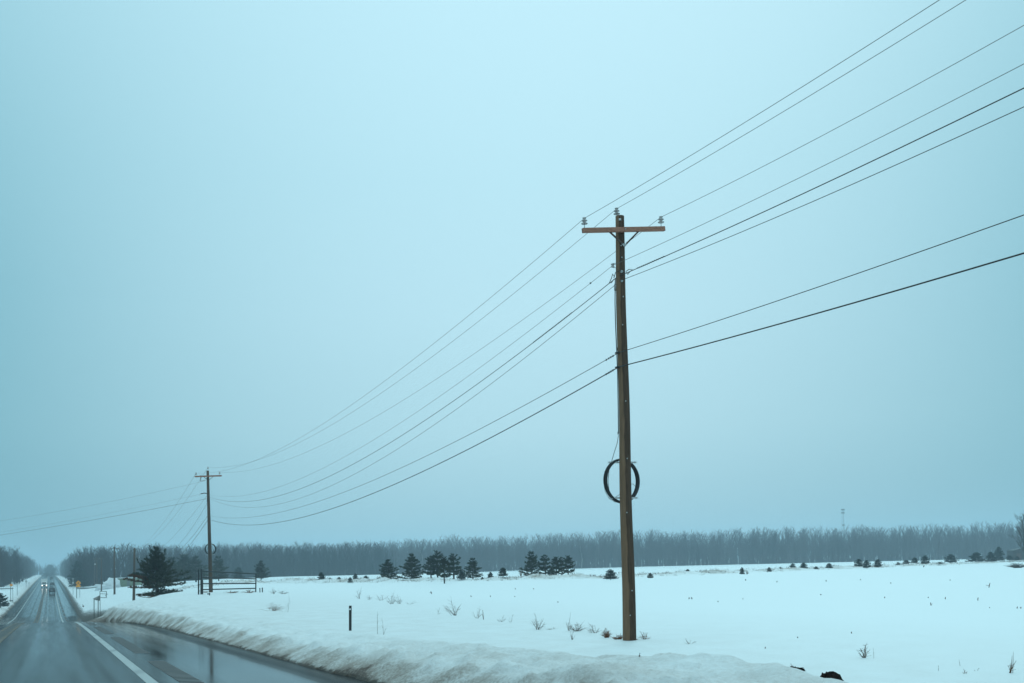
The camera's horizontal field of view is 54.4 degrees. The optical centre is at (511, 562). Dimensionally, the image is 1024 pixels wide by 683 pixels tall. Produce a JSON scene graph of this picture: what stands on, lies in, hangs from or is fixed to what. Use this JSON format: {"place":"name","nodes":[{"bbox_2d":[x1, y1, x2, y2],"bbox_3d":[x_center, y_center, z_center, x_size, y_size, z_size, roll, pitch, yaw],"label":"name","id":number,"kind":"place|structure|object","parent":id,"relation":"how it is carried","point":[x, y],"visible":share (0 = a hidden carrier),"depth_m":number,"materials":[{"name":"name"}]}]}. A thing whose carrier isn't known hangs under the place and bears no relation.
{"place":"outdoors","nodes":[
{"label":"outdoors","id":0,"kind":"place"},
{"bbox_2d":[0,576,369,682],"bbox_3d":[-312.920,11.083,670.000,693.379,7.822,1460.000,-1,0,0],"label":"road","id":1,"kind":"structure","parent":0,"point":[50,646],"depth_m":27.12,"materials":[{"name":"grey asphalt"}]},
{"bbox_2d":[2,578,41,623],"bbox_3d":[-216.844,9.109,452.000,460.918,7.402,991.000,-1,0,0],"label":"shoulder groove strip","id":2,"kind":"object","parent":1,"relation":"on","point":[14,614],"visible":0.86,"depth_m":219.45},
{"bbox_2d":[0,578,46,632],"bbox_3d":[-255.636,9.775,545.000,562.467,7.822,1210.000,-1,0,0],"label":"line marking","id":3,"kind":"object","parent":1,"relation":"on","point":[2,630],"visible":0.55,"depth_m":110.65,"materials":[{"name":"white paint"}]},
{"bbox_2d":[0,576,47,638],"bbox_3d":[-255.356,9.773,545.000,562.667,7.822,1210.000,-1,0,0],"label":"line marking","id":4,"kind":"object","parent":1,"relation":"on","point":[5,632],"visible":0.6,"depth_m":62.91,"materials":[{"name":"paint"}]},
{"bbox_2d":[0,577,47,642],"bbox_3d":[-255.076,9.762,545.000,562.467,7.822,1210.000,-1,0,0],"label":"line marking","id":5,"kind":"object","parent":1,"relation":"on","point":[6,635],"visible":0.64,"depth_m":53.35,"materials":[{"name":"white paint"}]},
{"bbox_2d":[7,580,40,623],"bbox_3d":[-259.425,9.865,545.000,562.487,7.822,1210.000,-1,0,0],"label":"edge line marking","id":6,"kind":"object","parent":1,"relation":"on","point":[22,607],"visible":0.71,"depth_m":213.61,"materials":[{"name":"white paint"}]},
{"bbox_2d":[41,579,47,586],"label":"box truck","id":7,"kind":"object","parent":1,"relation":"on","point":[44,583],"visible":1,"depth_m":438.46,"materials":[{"name":"white paint"}]},
{"bbox_2d":[52,580,157,682],"bbox_3d":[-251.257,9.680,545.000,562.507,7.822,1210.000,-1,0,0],"label":"edge line marking","id":8,"kind":"object","parent":1,"relation":"on","point":[141,674],"visible":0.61,"depth_m":25.84,"materials":[{"name":"white paint"}]},
{"bbox_2d":[53,580,203,682],"bbox_3d":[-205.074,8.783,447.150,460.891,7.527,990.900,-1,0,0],"label":"shoulder groove strip","id":9,"kind":"object","parent":1,"relation":"on","point":[177,674],"visible":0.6,"depth_m":23.29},
{"bbox_2d":[0,556,1023,682],"bbox_3d":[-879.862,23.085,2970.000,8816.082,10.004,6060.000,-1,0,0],"label":"snow ground","id":10,"kind":"structure","parent":0,"point":[731,624],"depth_m":34.96,"materials":[{"name":"white snow"}]},
{"bbox_2d":[0,593,9,607],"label":"spruce tree","id":11,"kind":"object","parent":10,"relation":"on","point":[4,603],"visible":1,"depth_m":204.82,"materials":[{"name":"green plant"}]},
{"bbox_2d":[0,545,60,586],"bbox_3d":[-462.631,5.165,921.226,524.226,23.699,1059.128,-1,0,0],"label":"roadside woodland","id":12,"kind":"object","parent":10,"relation":"on","point":[16,568],"visible":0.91,"depth_m":485.01,"materials":[{"name":"plant"}]},
{"bbox_2d":[39,564,59,575],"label":"spruce tree","id":13,"kind":"object","parent":10,"relation":"on","point":[49,573],"visible":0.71,"depth_m":1286.76,"materials":[{"name":"grey plant"}]},
{"bbox_2d":[67,561,86,587],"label":"spruce tree","id":14,"kind":"object","parent":10,"relation":"on","point":[78,572],"visible":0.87,"depth_m":398.96,"materials":[{"name":"grey plant"}]},
{"bbox_2d":[76,581,80,597],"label":"warning sign","id":15,"kind":"object","parent":10,"relation":"on","point":[78,583],"visible":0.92,"depth_m":262.00,"materials":[{"name":"yellow metal"}]},
{"bbox_2d":[76,570,92,585],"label":"spruce tree","id":16,"kind":"object","parent":10,"relation":"on","point":[86,578],"visible":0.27,"depth_m":408.13,"materials":[{"name":"green plant"}]},
{"bbox_2d":[93,595,99,616],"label":"board sign","id":17,"kind":"object","parent":10,"relation":"on","point":[97,598],"visible":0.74,"depth_m":85.09,"materials":[{"name":"metal"}]},
{"bbox_2d":[93,557,99,587],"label":"utility pole","id":18,"kind":"object","parent":10,"relation":"on","point":[96,570],"visible":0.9,"depth_m":365.86,"materials":[{"name":"brown wood"}]},
{"bbox_2d":[101,557,101,590],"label":"utility pole","id":19,"kind":"object","parent":10,"relation":"on","point":[101,573],"visible":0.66,"depth_m":299.87,"materials":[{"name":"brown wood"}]},
{"bbox_2d":[94,577,119,590],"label":"snow mound","id":20,"kind":"object","parent":10,"relation":"on","point":[108,583],"visible":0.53,"depth_m":314.83,"materials":[{"name":"white snow"}]},
{"bbox_2d":[113,547,118,594],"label":"utility pole","id":21,"kind":"object","parent":10,"relation":"on","point":[114,590],"visible":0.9,"depth_m":234.85,"materials":[{"name":"brown wood"}]},
{"bbox_2d":[117,577,141,586],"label":"green building","id":22,"kind":"structure","parent":10,"relation":"on","point":[124,583],"depth_m":320.00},
{"bbox_2d":[132,548,135,600],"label":"utility pole","id":23,"kind":"object","parent":10,"relation":"on","point":[134,556],"visible":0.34,"depth_m":158.85,"materials":[{"name":"brown wood"}]},
{"bbox_2d":[123,545,191,596],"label":"bushy pine","id":24,"kind":"object","parent":10,"relation":"on","point":[157,565],"visible":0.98,"depth_m":111.39,"materials":[{"name":"green plant"}]},
{"bbox_2d":[162,557,188,582],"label":"pine tree","id":25,"kind":"object","parent":10,"relation":"on","point":[177,564],"visible":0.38,"depth_m":250.09,"materials":[{"name":"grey plant"}]},
{"bbox_2d":[177,554,191,582],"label":"pine tree","id":26,"kind":"object","parent":10,"relation":"on","point":[185,558],"visible":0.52,"depth_m":261.62,"materials":[{"name":"grey plant"}]},
{"bbox_2d":[183,555,208,581],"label":"pine tree","id":27,"kind":"object","parent":10,"relation":"on","point":[193,571],"visible":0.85,"depth_m":255.11,"materials":[{"name":"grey plant"}]},
{"bbox_2d":[195,467,221,591],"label":"utility pole","id":28,"kind":"object","parent":10,"relation":"on","point":[207,475],"visible":0.98,"depth_m":92.88,"materials":[{"name":"brown wood"}]},
{"bbox_2d":[2,483,193,520],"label":"branch wire","id":29,"kind":"object","parent":28,"relation":"attached to","point":[105,502],"visible":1,"depth_m":99.81,"materials":[{"name":"metal"}]},
{"bbox_2d":[3,499,202,534],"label":"branch wire","id":30,"kind":"object","parent":28,"relation":"attached to","point":[106,517],"visible":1,"depth_m":100.53,"materials":[{"name":"metal"}]},
{"bbox_2d":[204,543,215,554],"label":"cable coil","id":31,"kind":"object","parent":28,"relation":"hanging from","point":[214,551],"visible":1,"depth_m":93.31,"materials":[{"name":"metal"}]},
{"bbox_2d":[204,555,228,580],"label":"pine tree","id":32,"kind":"object","parent":10,"relation":"on","point":[218,564],"visible":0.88,"depth_m":239.64,"materials":[{"name":"green plant"}]},
{"bbox_2d":[198,569,256,593],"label":"metal gate","id":33,"kind":"structure","parent":10,"relation":"on","point":[201,585],"depth_m":87.02,"materials":[{"name":"grey metal"}]},
{"bbox_2d":[58,541,397,585],"bbox_3d":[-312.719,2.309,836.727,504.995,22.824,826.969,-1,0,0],"label":"roadside woodland","id":34,"kind":"object","parent":10,"relation":"on","point":[304,566],"visible":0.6,"depth_m":493.64,"materials":[{"name":"plant"}]},
{"bbox_2d":[231,567,244,577],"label":"spruce tree","id":35,"kind":"object","parent":10,"relation":"on","point":[238,570],"visible":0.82,"depth_m":299.56,"materials":[{"name":"green plant"}]},
{"bbox_2d":[254,561,271,579],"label":"pine tree","id":36,"kind":"object","parent":10,"relation":"on","point":[261,573],"visible":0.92,"depth_m":214.65,"materials":[{"name":"green plant"}]},
{"bbox_2d":[317,572,325,579],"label":"spruce tree","id":37,"kind":"object","parent":10,"relation":"on","point":[321,575],"visible":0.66,"depth_m":144.91,"materials":[{"name":"green plant"}]},
{"bbox_2d":[349,606,351,630],"bbox_3d":[-5.479,2.031,33.723,0.118,1.149,0.038,-1,0,0],"label":"marker post","id":38,"kind":"object","parent":10,"relation":"on","point":[350,618],"visible":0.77,"depth_m":33.71,"materials":[{"name":"black paint"}]},
{"bbox_2d":[378,559,400,578],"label":"pine tree","id":39,"kind":"object","parent":10,"relation":"on","point":[388,564],"visible":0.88,"depth_m":137.19,"materials":[{"name":"green plant"}]},
{"bbox_2d":[394,553,424,578],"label":"pine tree","id":40,"kind":"object","parent":10,"relation":"on","point":[414,571],"visible":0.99,"depth_m":135.48,"materials":[{"name":"green plant"}]},
{"bbox_2d":[422,556,438,577],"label":"pine tree","id":41,"kind":"object","parent":10,"relation":"on","point":[427,567],"visible":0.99,"depth_m":137.44,"materials":[{"name":"green plant"}]},
{"bbox_2d":[429,550,443,577],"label":"pine tree","id":42,"kind":"object","parent":10,"relation":"on","point":[437,557],"visible":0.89,"depth_m":137.44,"materials":[{"name":"green plant"}]},
{"bbox_2d":[437,556,450,583],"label":"pine tree","id":43,"kind":"object","parent":10,"relation":"on","point":[444,562],"visible":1,"depth_m":113.18,"materials":[{"name":"green plant"}]},
{"bbox_2d":[443,599,460,615],"bbox_3d":[-2.500,1.812,41.511,0.826,0.861,0.543,-1,0,0],"label":"dry weed","id":44,"kind":"object","parent":10,"relation":"on","point":[452,610],"visible":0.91,"depth_m":41.48,"materials":[{"name":"brown plant"}]},
{"bbox_2d":[448,553,462,578],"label":"pine tree","id":45,"kind":"object","parent":10,"relation":"on","point":[451,558],"visible":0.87,"depth_m":134.41,"materials":[{"name":"green plant"}]},
{"bbox_2d":[456,571,467,579],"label":"spruce tree","id":46,"kind":"object","parent":10,"relation":"on","point":[461,575],"visible":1,"depth_m":126.35,"materials":[{"name":"green plant"}]},
{"bbox_2d":[464,558,483,578],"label":"pine tree","id":47,"kind":"object","parent":10,"relation":"on","point":[474,573],"visible":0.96,"depth_m":130.71,"materials":[{"name":"green plant"}]},
{"bbox_2d":[498,568,507,575],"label":"spruce tree","id":48,"kind":"object","parent":10,"relation":"on","point":[504,573],"visible":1,"depth_m":129.05,"materials":[{"name":"green plant"}]},
{"bbox_2d":[519,551,540,575],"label":"pine tree","id":49,"kind":"object","parent":10,"relation":"on","point":[530,561],"visible":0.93,"depth_m":137.69,"materials":[{"name":"green plant"}]},
{"bbox_2d":[531,613,544,629],"bbox_3d":[0.863,1.894,32.133,0.533,0.592,0.256,-1,0,-9],"label":"dry weed","id":50,"kind":"object","parent":10,"relation":"on","point":[537,624],"visible":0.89,"depth_m":32.10,"materials":[{"name":"brown plant"}]},
{"bbox_2d":[537,554,551,573],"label":"pine tree","id":51,"kind":"object","parent":10,"relation":"on","point":[544,568],"visible":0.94,"depth_m":133.72,"materials":[{"name":"green plant"}]},
{"bbox_2d":[549,556,562,574],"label":"pine tree","id":52,"kind":"object","parent":10,"relation":"on","point":[556,568],"visible":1,"depth_m":130.94,"materials":[{"name":"green plant"}]},
{"bbox_2d":[558,557,567,573],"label":"pine tree","id":53,"kind":"object","parent":10,"relation":"on","point":[562,564],"visible":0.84,"depth_m":132.52,"materials":[{"name":"green plant"}]},
{"bbox_2d":[564,555,575,573],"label":"pine tree","id":54,"kind":"object","parent":10,"relation":"on","point":[569,562],"visible":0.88,"depth_m":134.57,"materials":[{"name":"green plant"}]},
{"bbox_2d":[121,519,1022,576],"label":"woodland","id":55,"kind":"object","parent":10,"relation":"on","point":[871,546],"visible":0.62,"depth_m":552.03,"materials":[{"name":"plant"}]},
{"bbox_2d":[566,620,585,630],"bbox_3d":[2.025,1.975,30.858,0.668,0.372,0.339,-1,0,0],"label":"dry weed","id":56,"kind":"object","parent":10,"relation":"on","point":[578,629],"visible":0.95,"depth_m":30.84,"materials":[{"name":"brown plant"}]},
{"bbox_2d":[601,628,611,637],"bbox_3d":[2.655,1.989,28.080,0.360,0.326,0.176,-1,0,0],"label":"grass tuft","id":57,"kind":"object","parent":10,"relation":"on","point":[606,635],"visible":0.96,"depth_m":28.07,"materials":[{"name":"brown plant"}]},
{"bbox_2d":[603,569,618,579],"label":"spruce tree","id":58,"kind":"object","parent":10,"relation":"on","point":[613,573],"visible":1,"depth_m":109.34,"materials":[{"name":"green plant"}]},
{"bbox_2d":[581,208,665,640],"bbox_3d":[3.084,-3.511,26.964,2.583,12.226,0.465,-1,0,-24],"label":"utility pole","id":59,"kind":"object","parent":10,"relation":"on","point":[628,571],"visible":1,"depth_m":26.87,"materials":[{"name":"brown wood"}]},
{"bbox_2d":[212,0,938,472],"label":"power line","id":60,"kind":"object","parent":59,"relation":"attached to","point":[642,184],"visible":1,"depth_m":22.30,"materials":[{"name":"metal"}]},
{"bbox_2d":[210,0,965,467],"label":"power line","id":61,"kind":"object","parent":59,"relation":"attached to","point":[700,160],"visible":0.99,"depth_m":23.40,"materials":[{"name":"metal"}]},
{"bbox_2d":[210,88,1023,501],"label":"service cable","id":62,"kind":"object","parent":59,"relation":"attached to","point":[704,238],"visible":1,"depth_m":23.14,"materials":[{"name":"metal"}]},
{"bbox_2d":[211,107,1023,507],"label":"service cable","id":63,"kind":"object","parent":59,"relation":"attached to","point":[699,249],"visible":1,"depth_m":21.88,"materials":[{"name":"black rubber"}]},
{"bbox_2d":[212,252,1023,524],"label":"telephone cable","id":64,"kind":"object","parent":59,"relation":"attached to","point":[713,342],"visible":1,"depth_m":22.06,"materials":[{"name":"black paint"}]},
{"bbox_2d":[213,215,1023,517],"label":"telephone cable","id":65,"kind":"object","parent":59,"relation":"attached to","point":[710,323],"visible":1,"depth_m":22.14,"materials":[{"name":"black paint"}]},
{"bbox_2d":[603,435,639,502],"bbox_3d":[3.017,-2.537,27.172,1.153,1.845,0.378,-1,0,-18],"label":"cable coil","id":66,"kind":"object","parent":59,"relation":"hanging from","point":[606,484],"visible":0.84,"depth_m":27.12,"materials":[{"name":"metal"}]},
{"bbox_2d":[221,25,1023,472],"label":"power line","id":67,"kind":"object","parent":59,"relation":"attached to","point":[729,183],"visible":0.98,"depth_m":23.71,"materials":[{"name":"metal"}]},
{"bbox_2d":[224,64,1023,496],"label":"power line","id":68,"kind":"object","parent":59,"relation":"attached to","point":[694,228],"visible":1,"depth_m":22.39,"materials":[{"name":"metal"}]},
{"bbox_2d":[790,664,804,670],"bbox_3d":[3.239,1.227,11.506,0.311,0.133,0.235,-1,0,0],"label":"soil clod","id":69,"kind":"object","parent":10,"relation":"on","point":[802,668],"visible":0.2,"depth_m":11.46,"materials":[{"name":"black soil"}]},
{"bbox_2d":[798,563,807,567],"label":"spruce tree","id":70,"kind":"object","parent":10,"relation":"on","point":[802,565],"visible":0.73,"depth_m":156.20,"materials":[{"name":"green plant"}]},
{"bbox_2d":[820,671,843,680],"bbox_3d":[3.342,1.328,10.597,0.383,0.348,0.358,-1,0,36],"label":"soil clod","id":71,"kind":"object","parent":10,"relation":"on","point":[832,674],"visible":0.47,"depth_m":10.59,"materials":[{"name":"black soil"}]},
{"bbox_2d":[854,559,863,566],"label":"spruce tree","id":72,"kind":"object","parent":10,"relation":"on","point":[858,562],"visible":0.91,"depth_m":173.92,"materials":[{"name":"green plant"}]},
{"bbox_2d":[858,644,871,657],"bbox_3d":[7.413,1.863,20.945,0.289,0.360,0.156,-1,0,0],"label":"dry weed","id":73,"kind":"object","parent":10,"relation":"on","point":[865,655],"visible":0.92,"depth_m":20.95,"materials":[{"name":"brown plant"}]},
{"bbox_2d":[861,560,870,567],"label":"spruce tree","id":74,"kind":"object","parent":10,"relation":"on","point":[866,563],"visible":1,"depth_m":163.44,"materials":[{"name":"green plant"}]},
{"bbox_2d":[874,559,882,566],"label":"spruce tree","id":75,"kind":"object","parent":10,"relation":"on","point":[877,564],"visible":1,"depth_m":174.73,"materials":[{"name":"green plant"}]},
{"bbox_2d":[920,555,929,563],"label":"spruce tree","id":76,"kind":"object","parent":10,"relation":"on","point":[924,558],"visible":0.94,"depth_m":214.85,"materials":[{"name":"green plant"}]},
{"bbox_2d":[944,554,958,562],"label":"spruce tree","id":77,"kind":"object","parent":10,"relation":"on","point":[950,556],"visible":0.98,"depth_m":239.02,"materials":[{"name":"green plant"}]},
{"bbox_2d":[965,552,985,561],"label":"spruce tree","id":78,"kind":"object","parent":10,"relation":"on","point":[975,557],"visible":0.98,"depth_m":241.26,"materials":[{"name":"green plant"}]},
{"bbox_2d":[985,552,997,561],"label":"spruce tree","id":79,"kind":"object","parent":10,"relation":"on","point":[990,556],"visible":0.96,"depth_m":256.69,"materials":[{"name":"green plant"}]},
{"bbox_2d":[994,547,1005,560],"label":"spruce tree","id":80,"kind":"object","parent":10,"relation":"on","point":[998,553],"visible":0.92,"depth_m":275.13,"materials":[{"name":"green plant"}]},
{"bbox_2d":[1008,661,1015,672],"bbox_3d":[8.881,1.787,17.689,0.120,0.420,0.204,-1,0,39],"label":"dry weed","id":81,"kind":"object","parent":10,"relation":"on","point":[1011,667],"visible":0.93,"depth_m":17.70,"materials":[{"name":"brown plant"}]},
{"bbox_2d":[1007,513,1023,552],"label":"bare tree","id":82,"kind":"object","parent":10,"relation":"on","point":[1022,532],"visible":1,"depth_m":232.28,"materials":[{"name":"grey plant"}]},
{"bbox_2d":[0,0,1023,573],"label":"sky","id":83,"kind":"structure","parent":0,"point":[225,225],"materials":[{"name":"blue"}]},
{"bbox_2d":[172,559,1023,589],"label":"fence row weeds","id":84,"kind":"object","parent":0,"point":[615,575],"visible":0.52,"depth_m":138.42,"materials":[{"name":"brown plant"}]},
{"bbox_2d":[841,509,844,534],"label":"radio tower","id":85,"kind":"structure","parent":0,"point":[843,512],"depth_m":899.56,"materials":[{"name":"metal"}]},
{"bbox_2d":[1004,562,1023,567],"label":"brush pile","id":86,"kind":"object","parent":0,"point":[1017,565],"visible":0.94,"depth_m":132.15,"materials":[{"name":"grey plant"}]},
{"bbox_2d":[1007,548,1023,559],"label":"shed","id":87,"kind":"structure","parent":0,"point":[1015,552],"depth_m":328.00,"materials":[{"name":"grey wood"}]}
]}

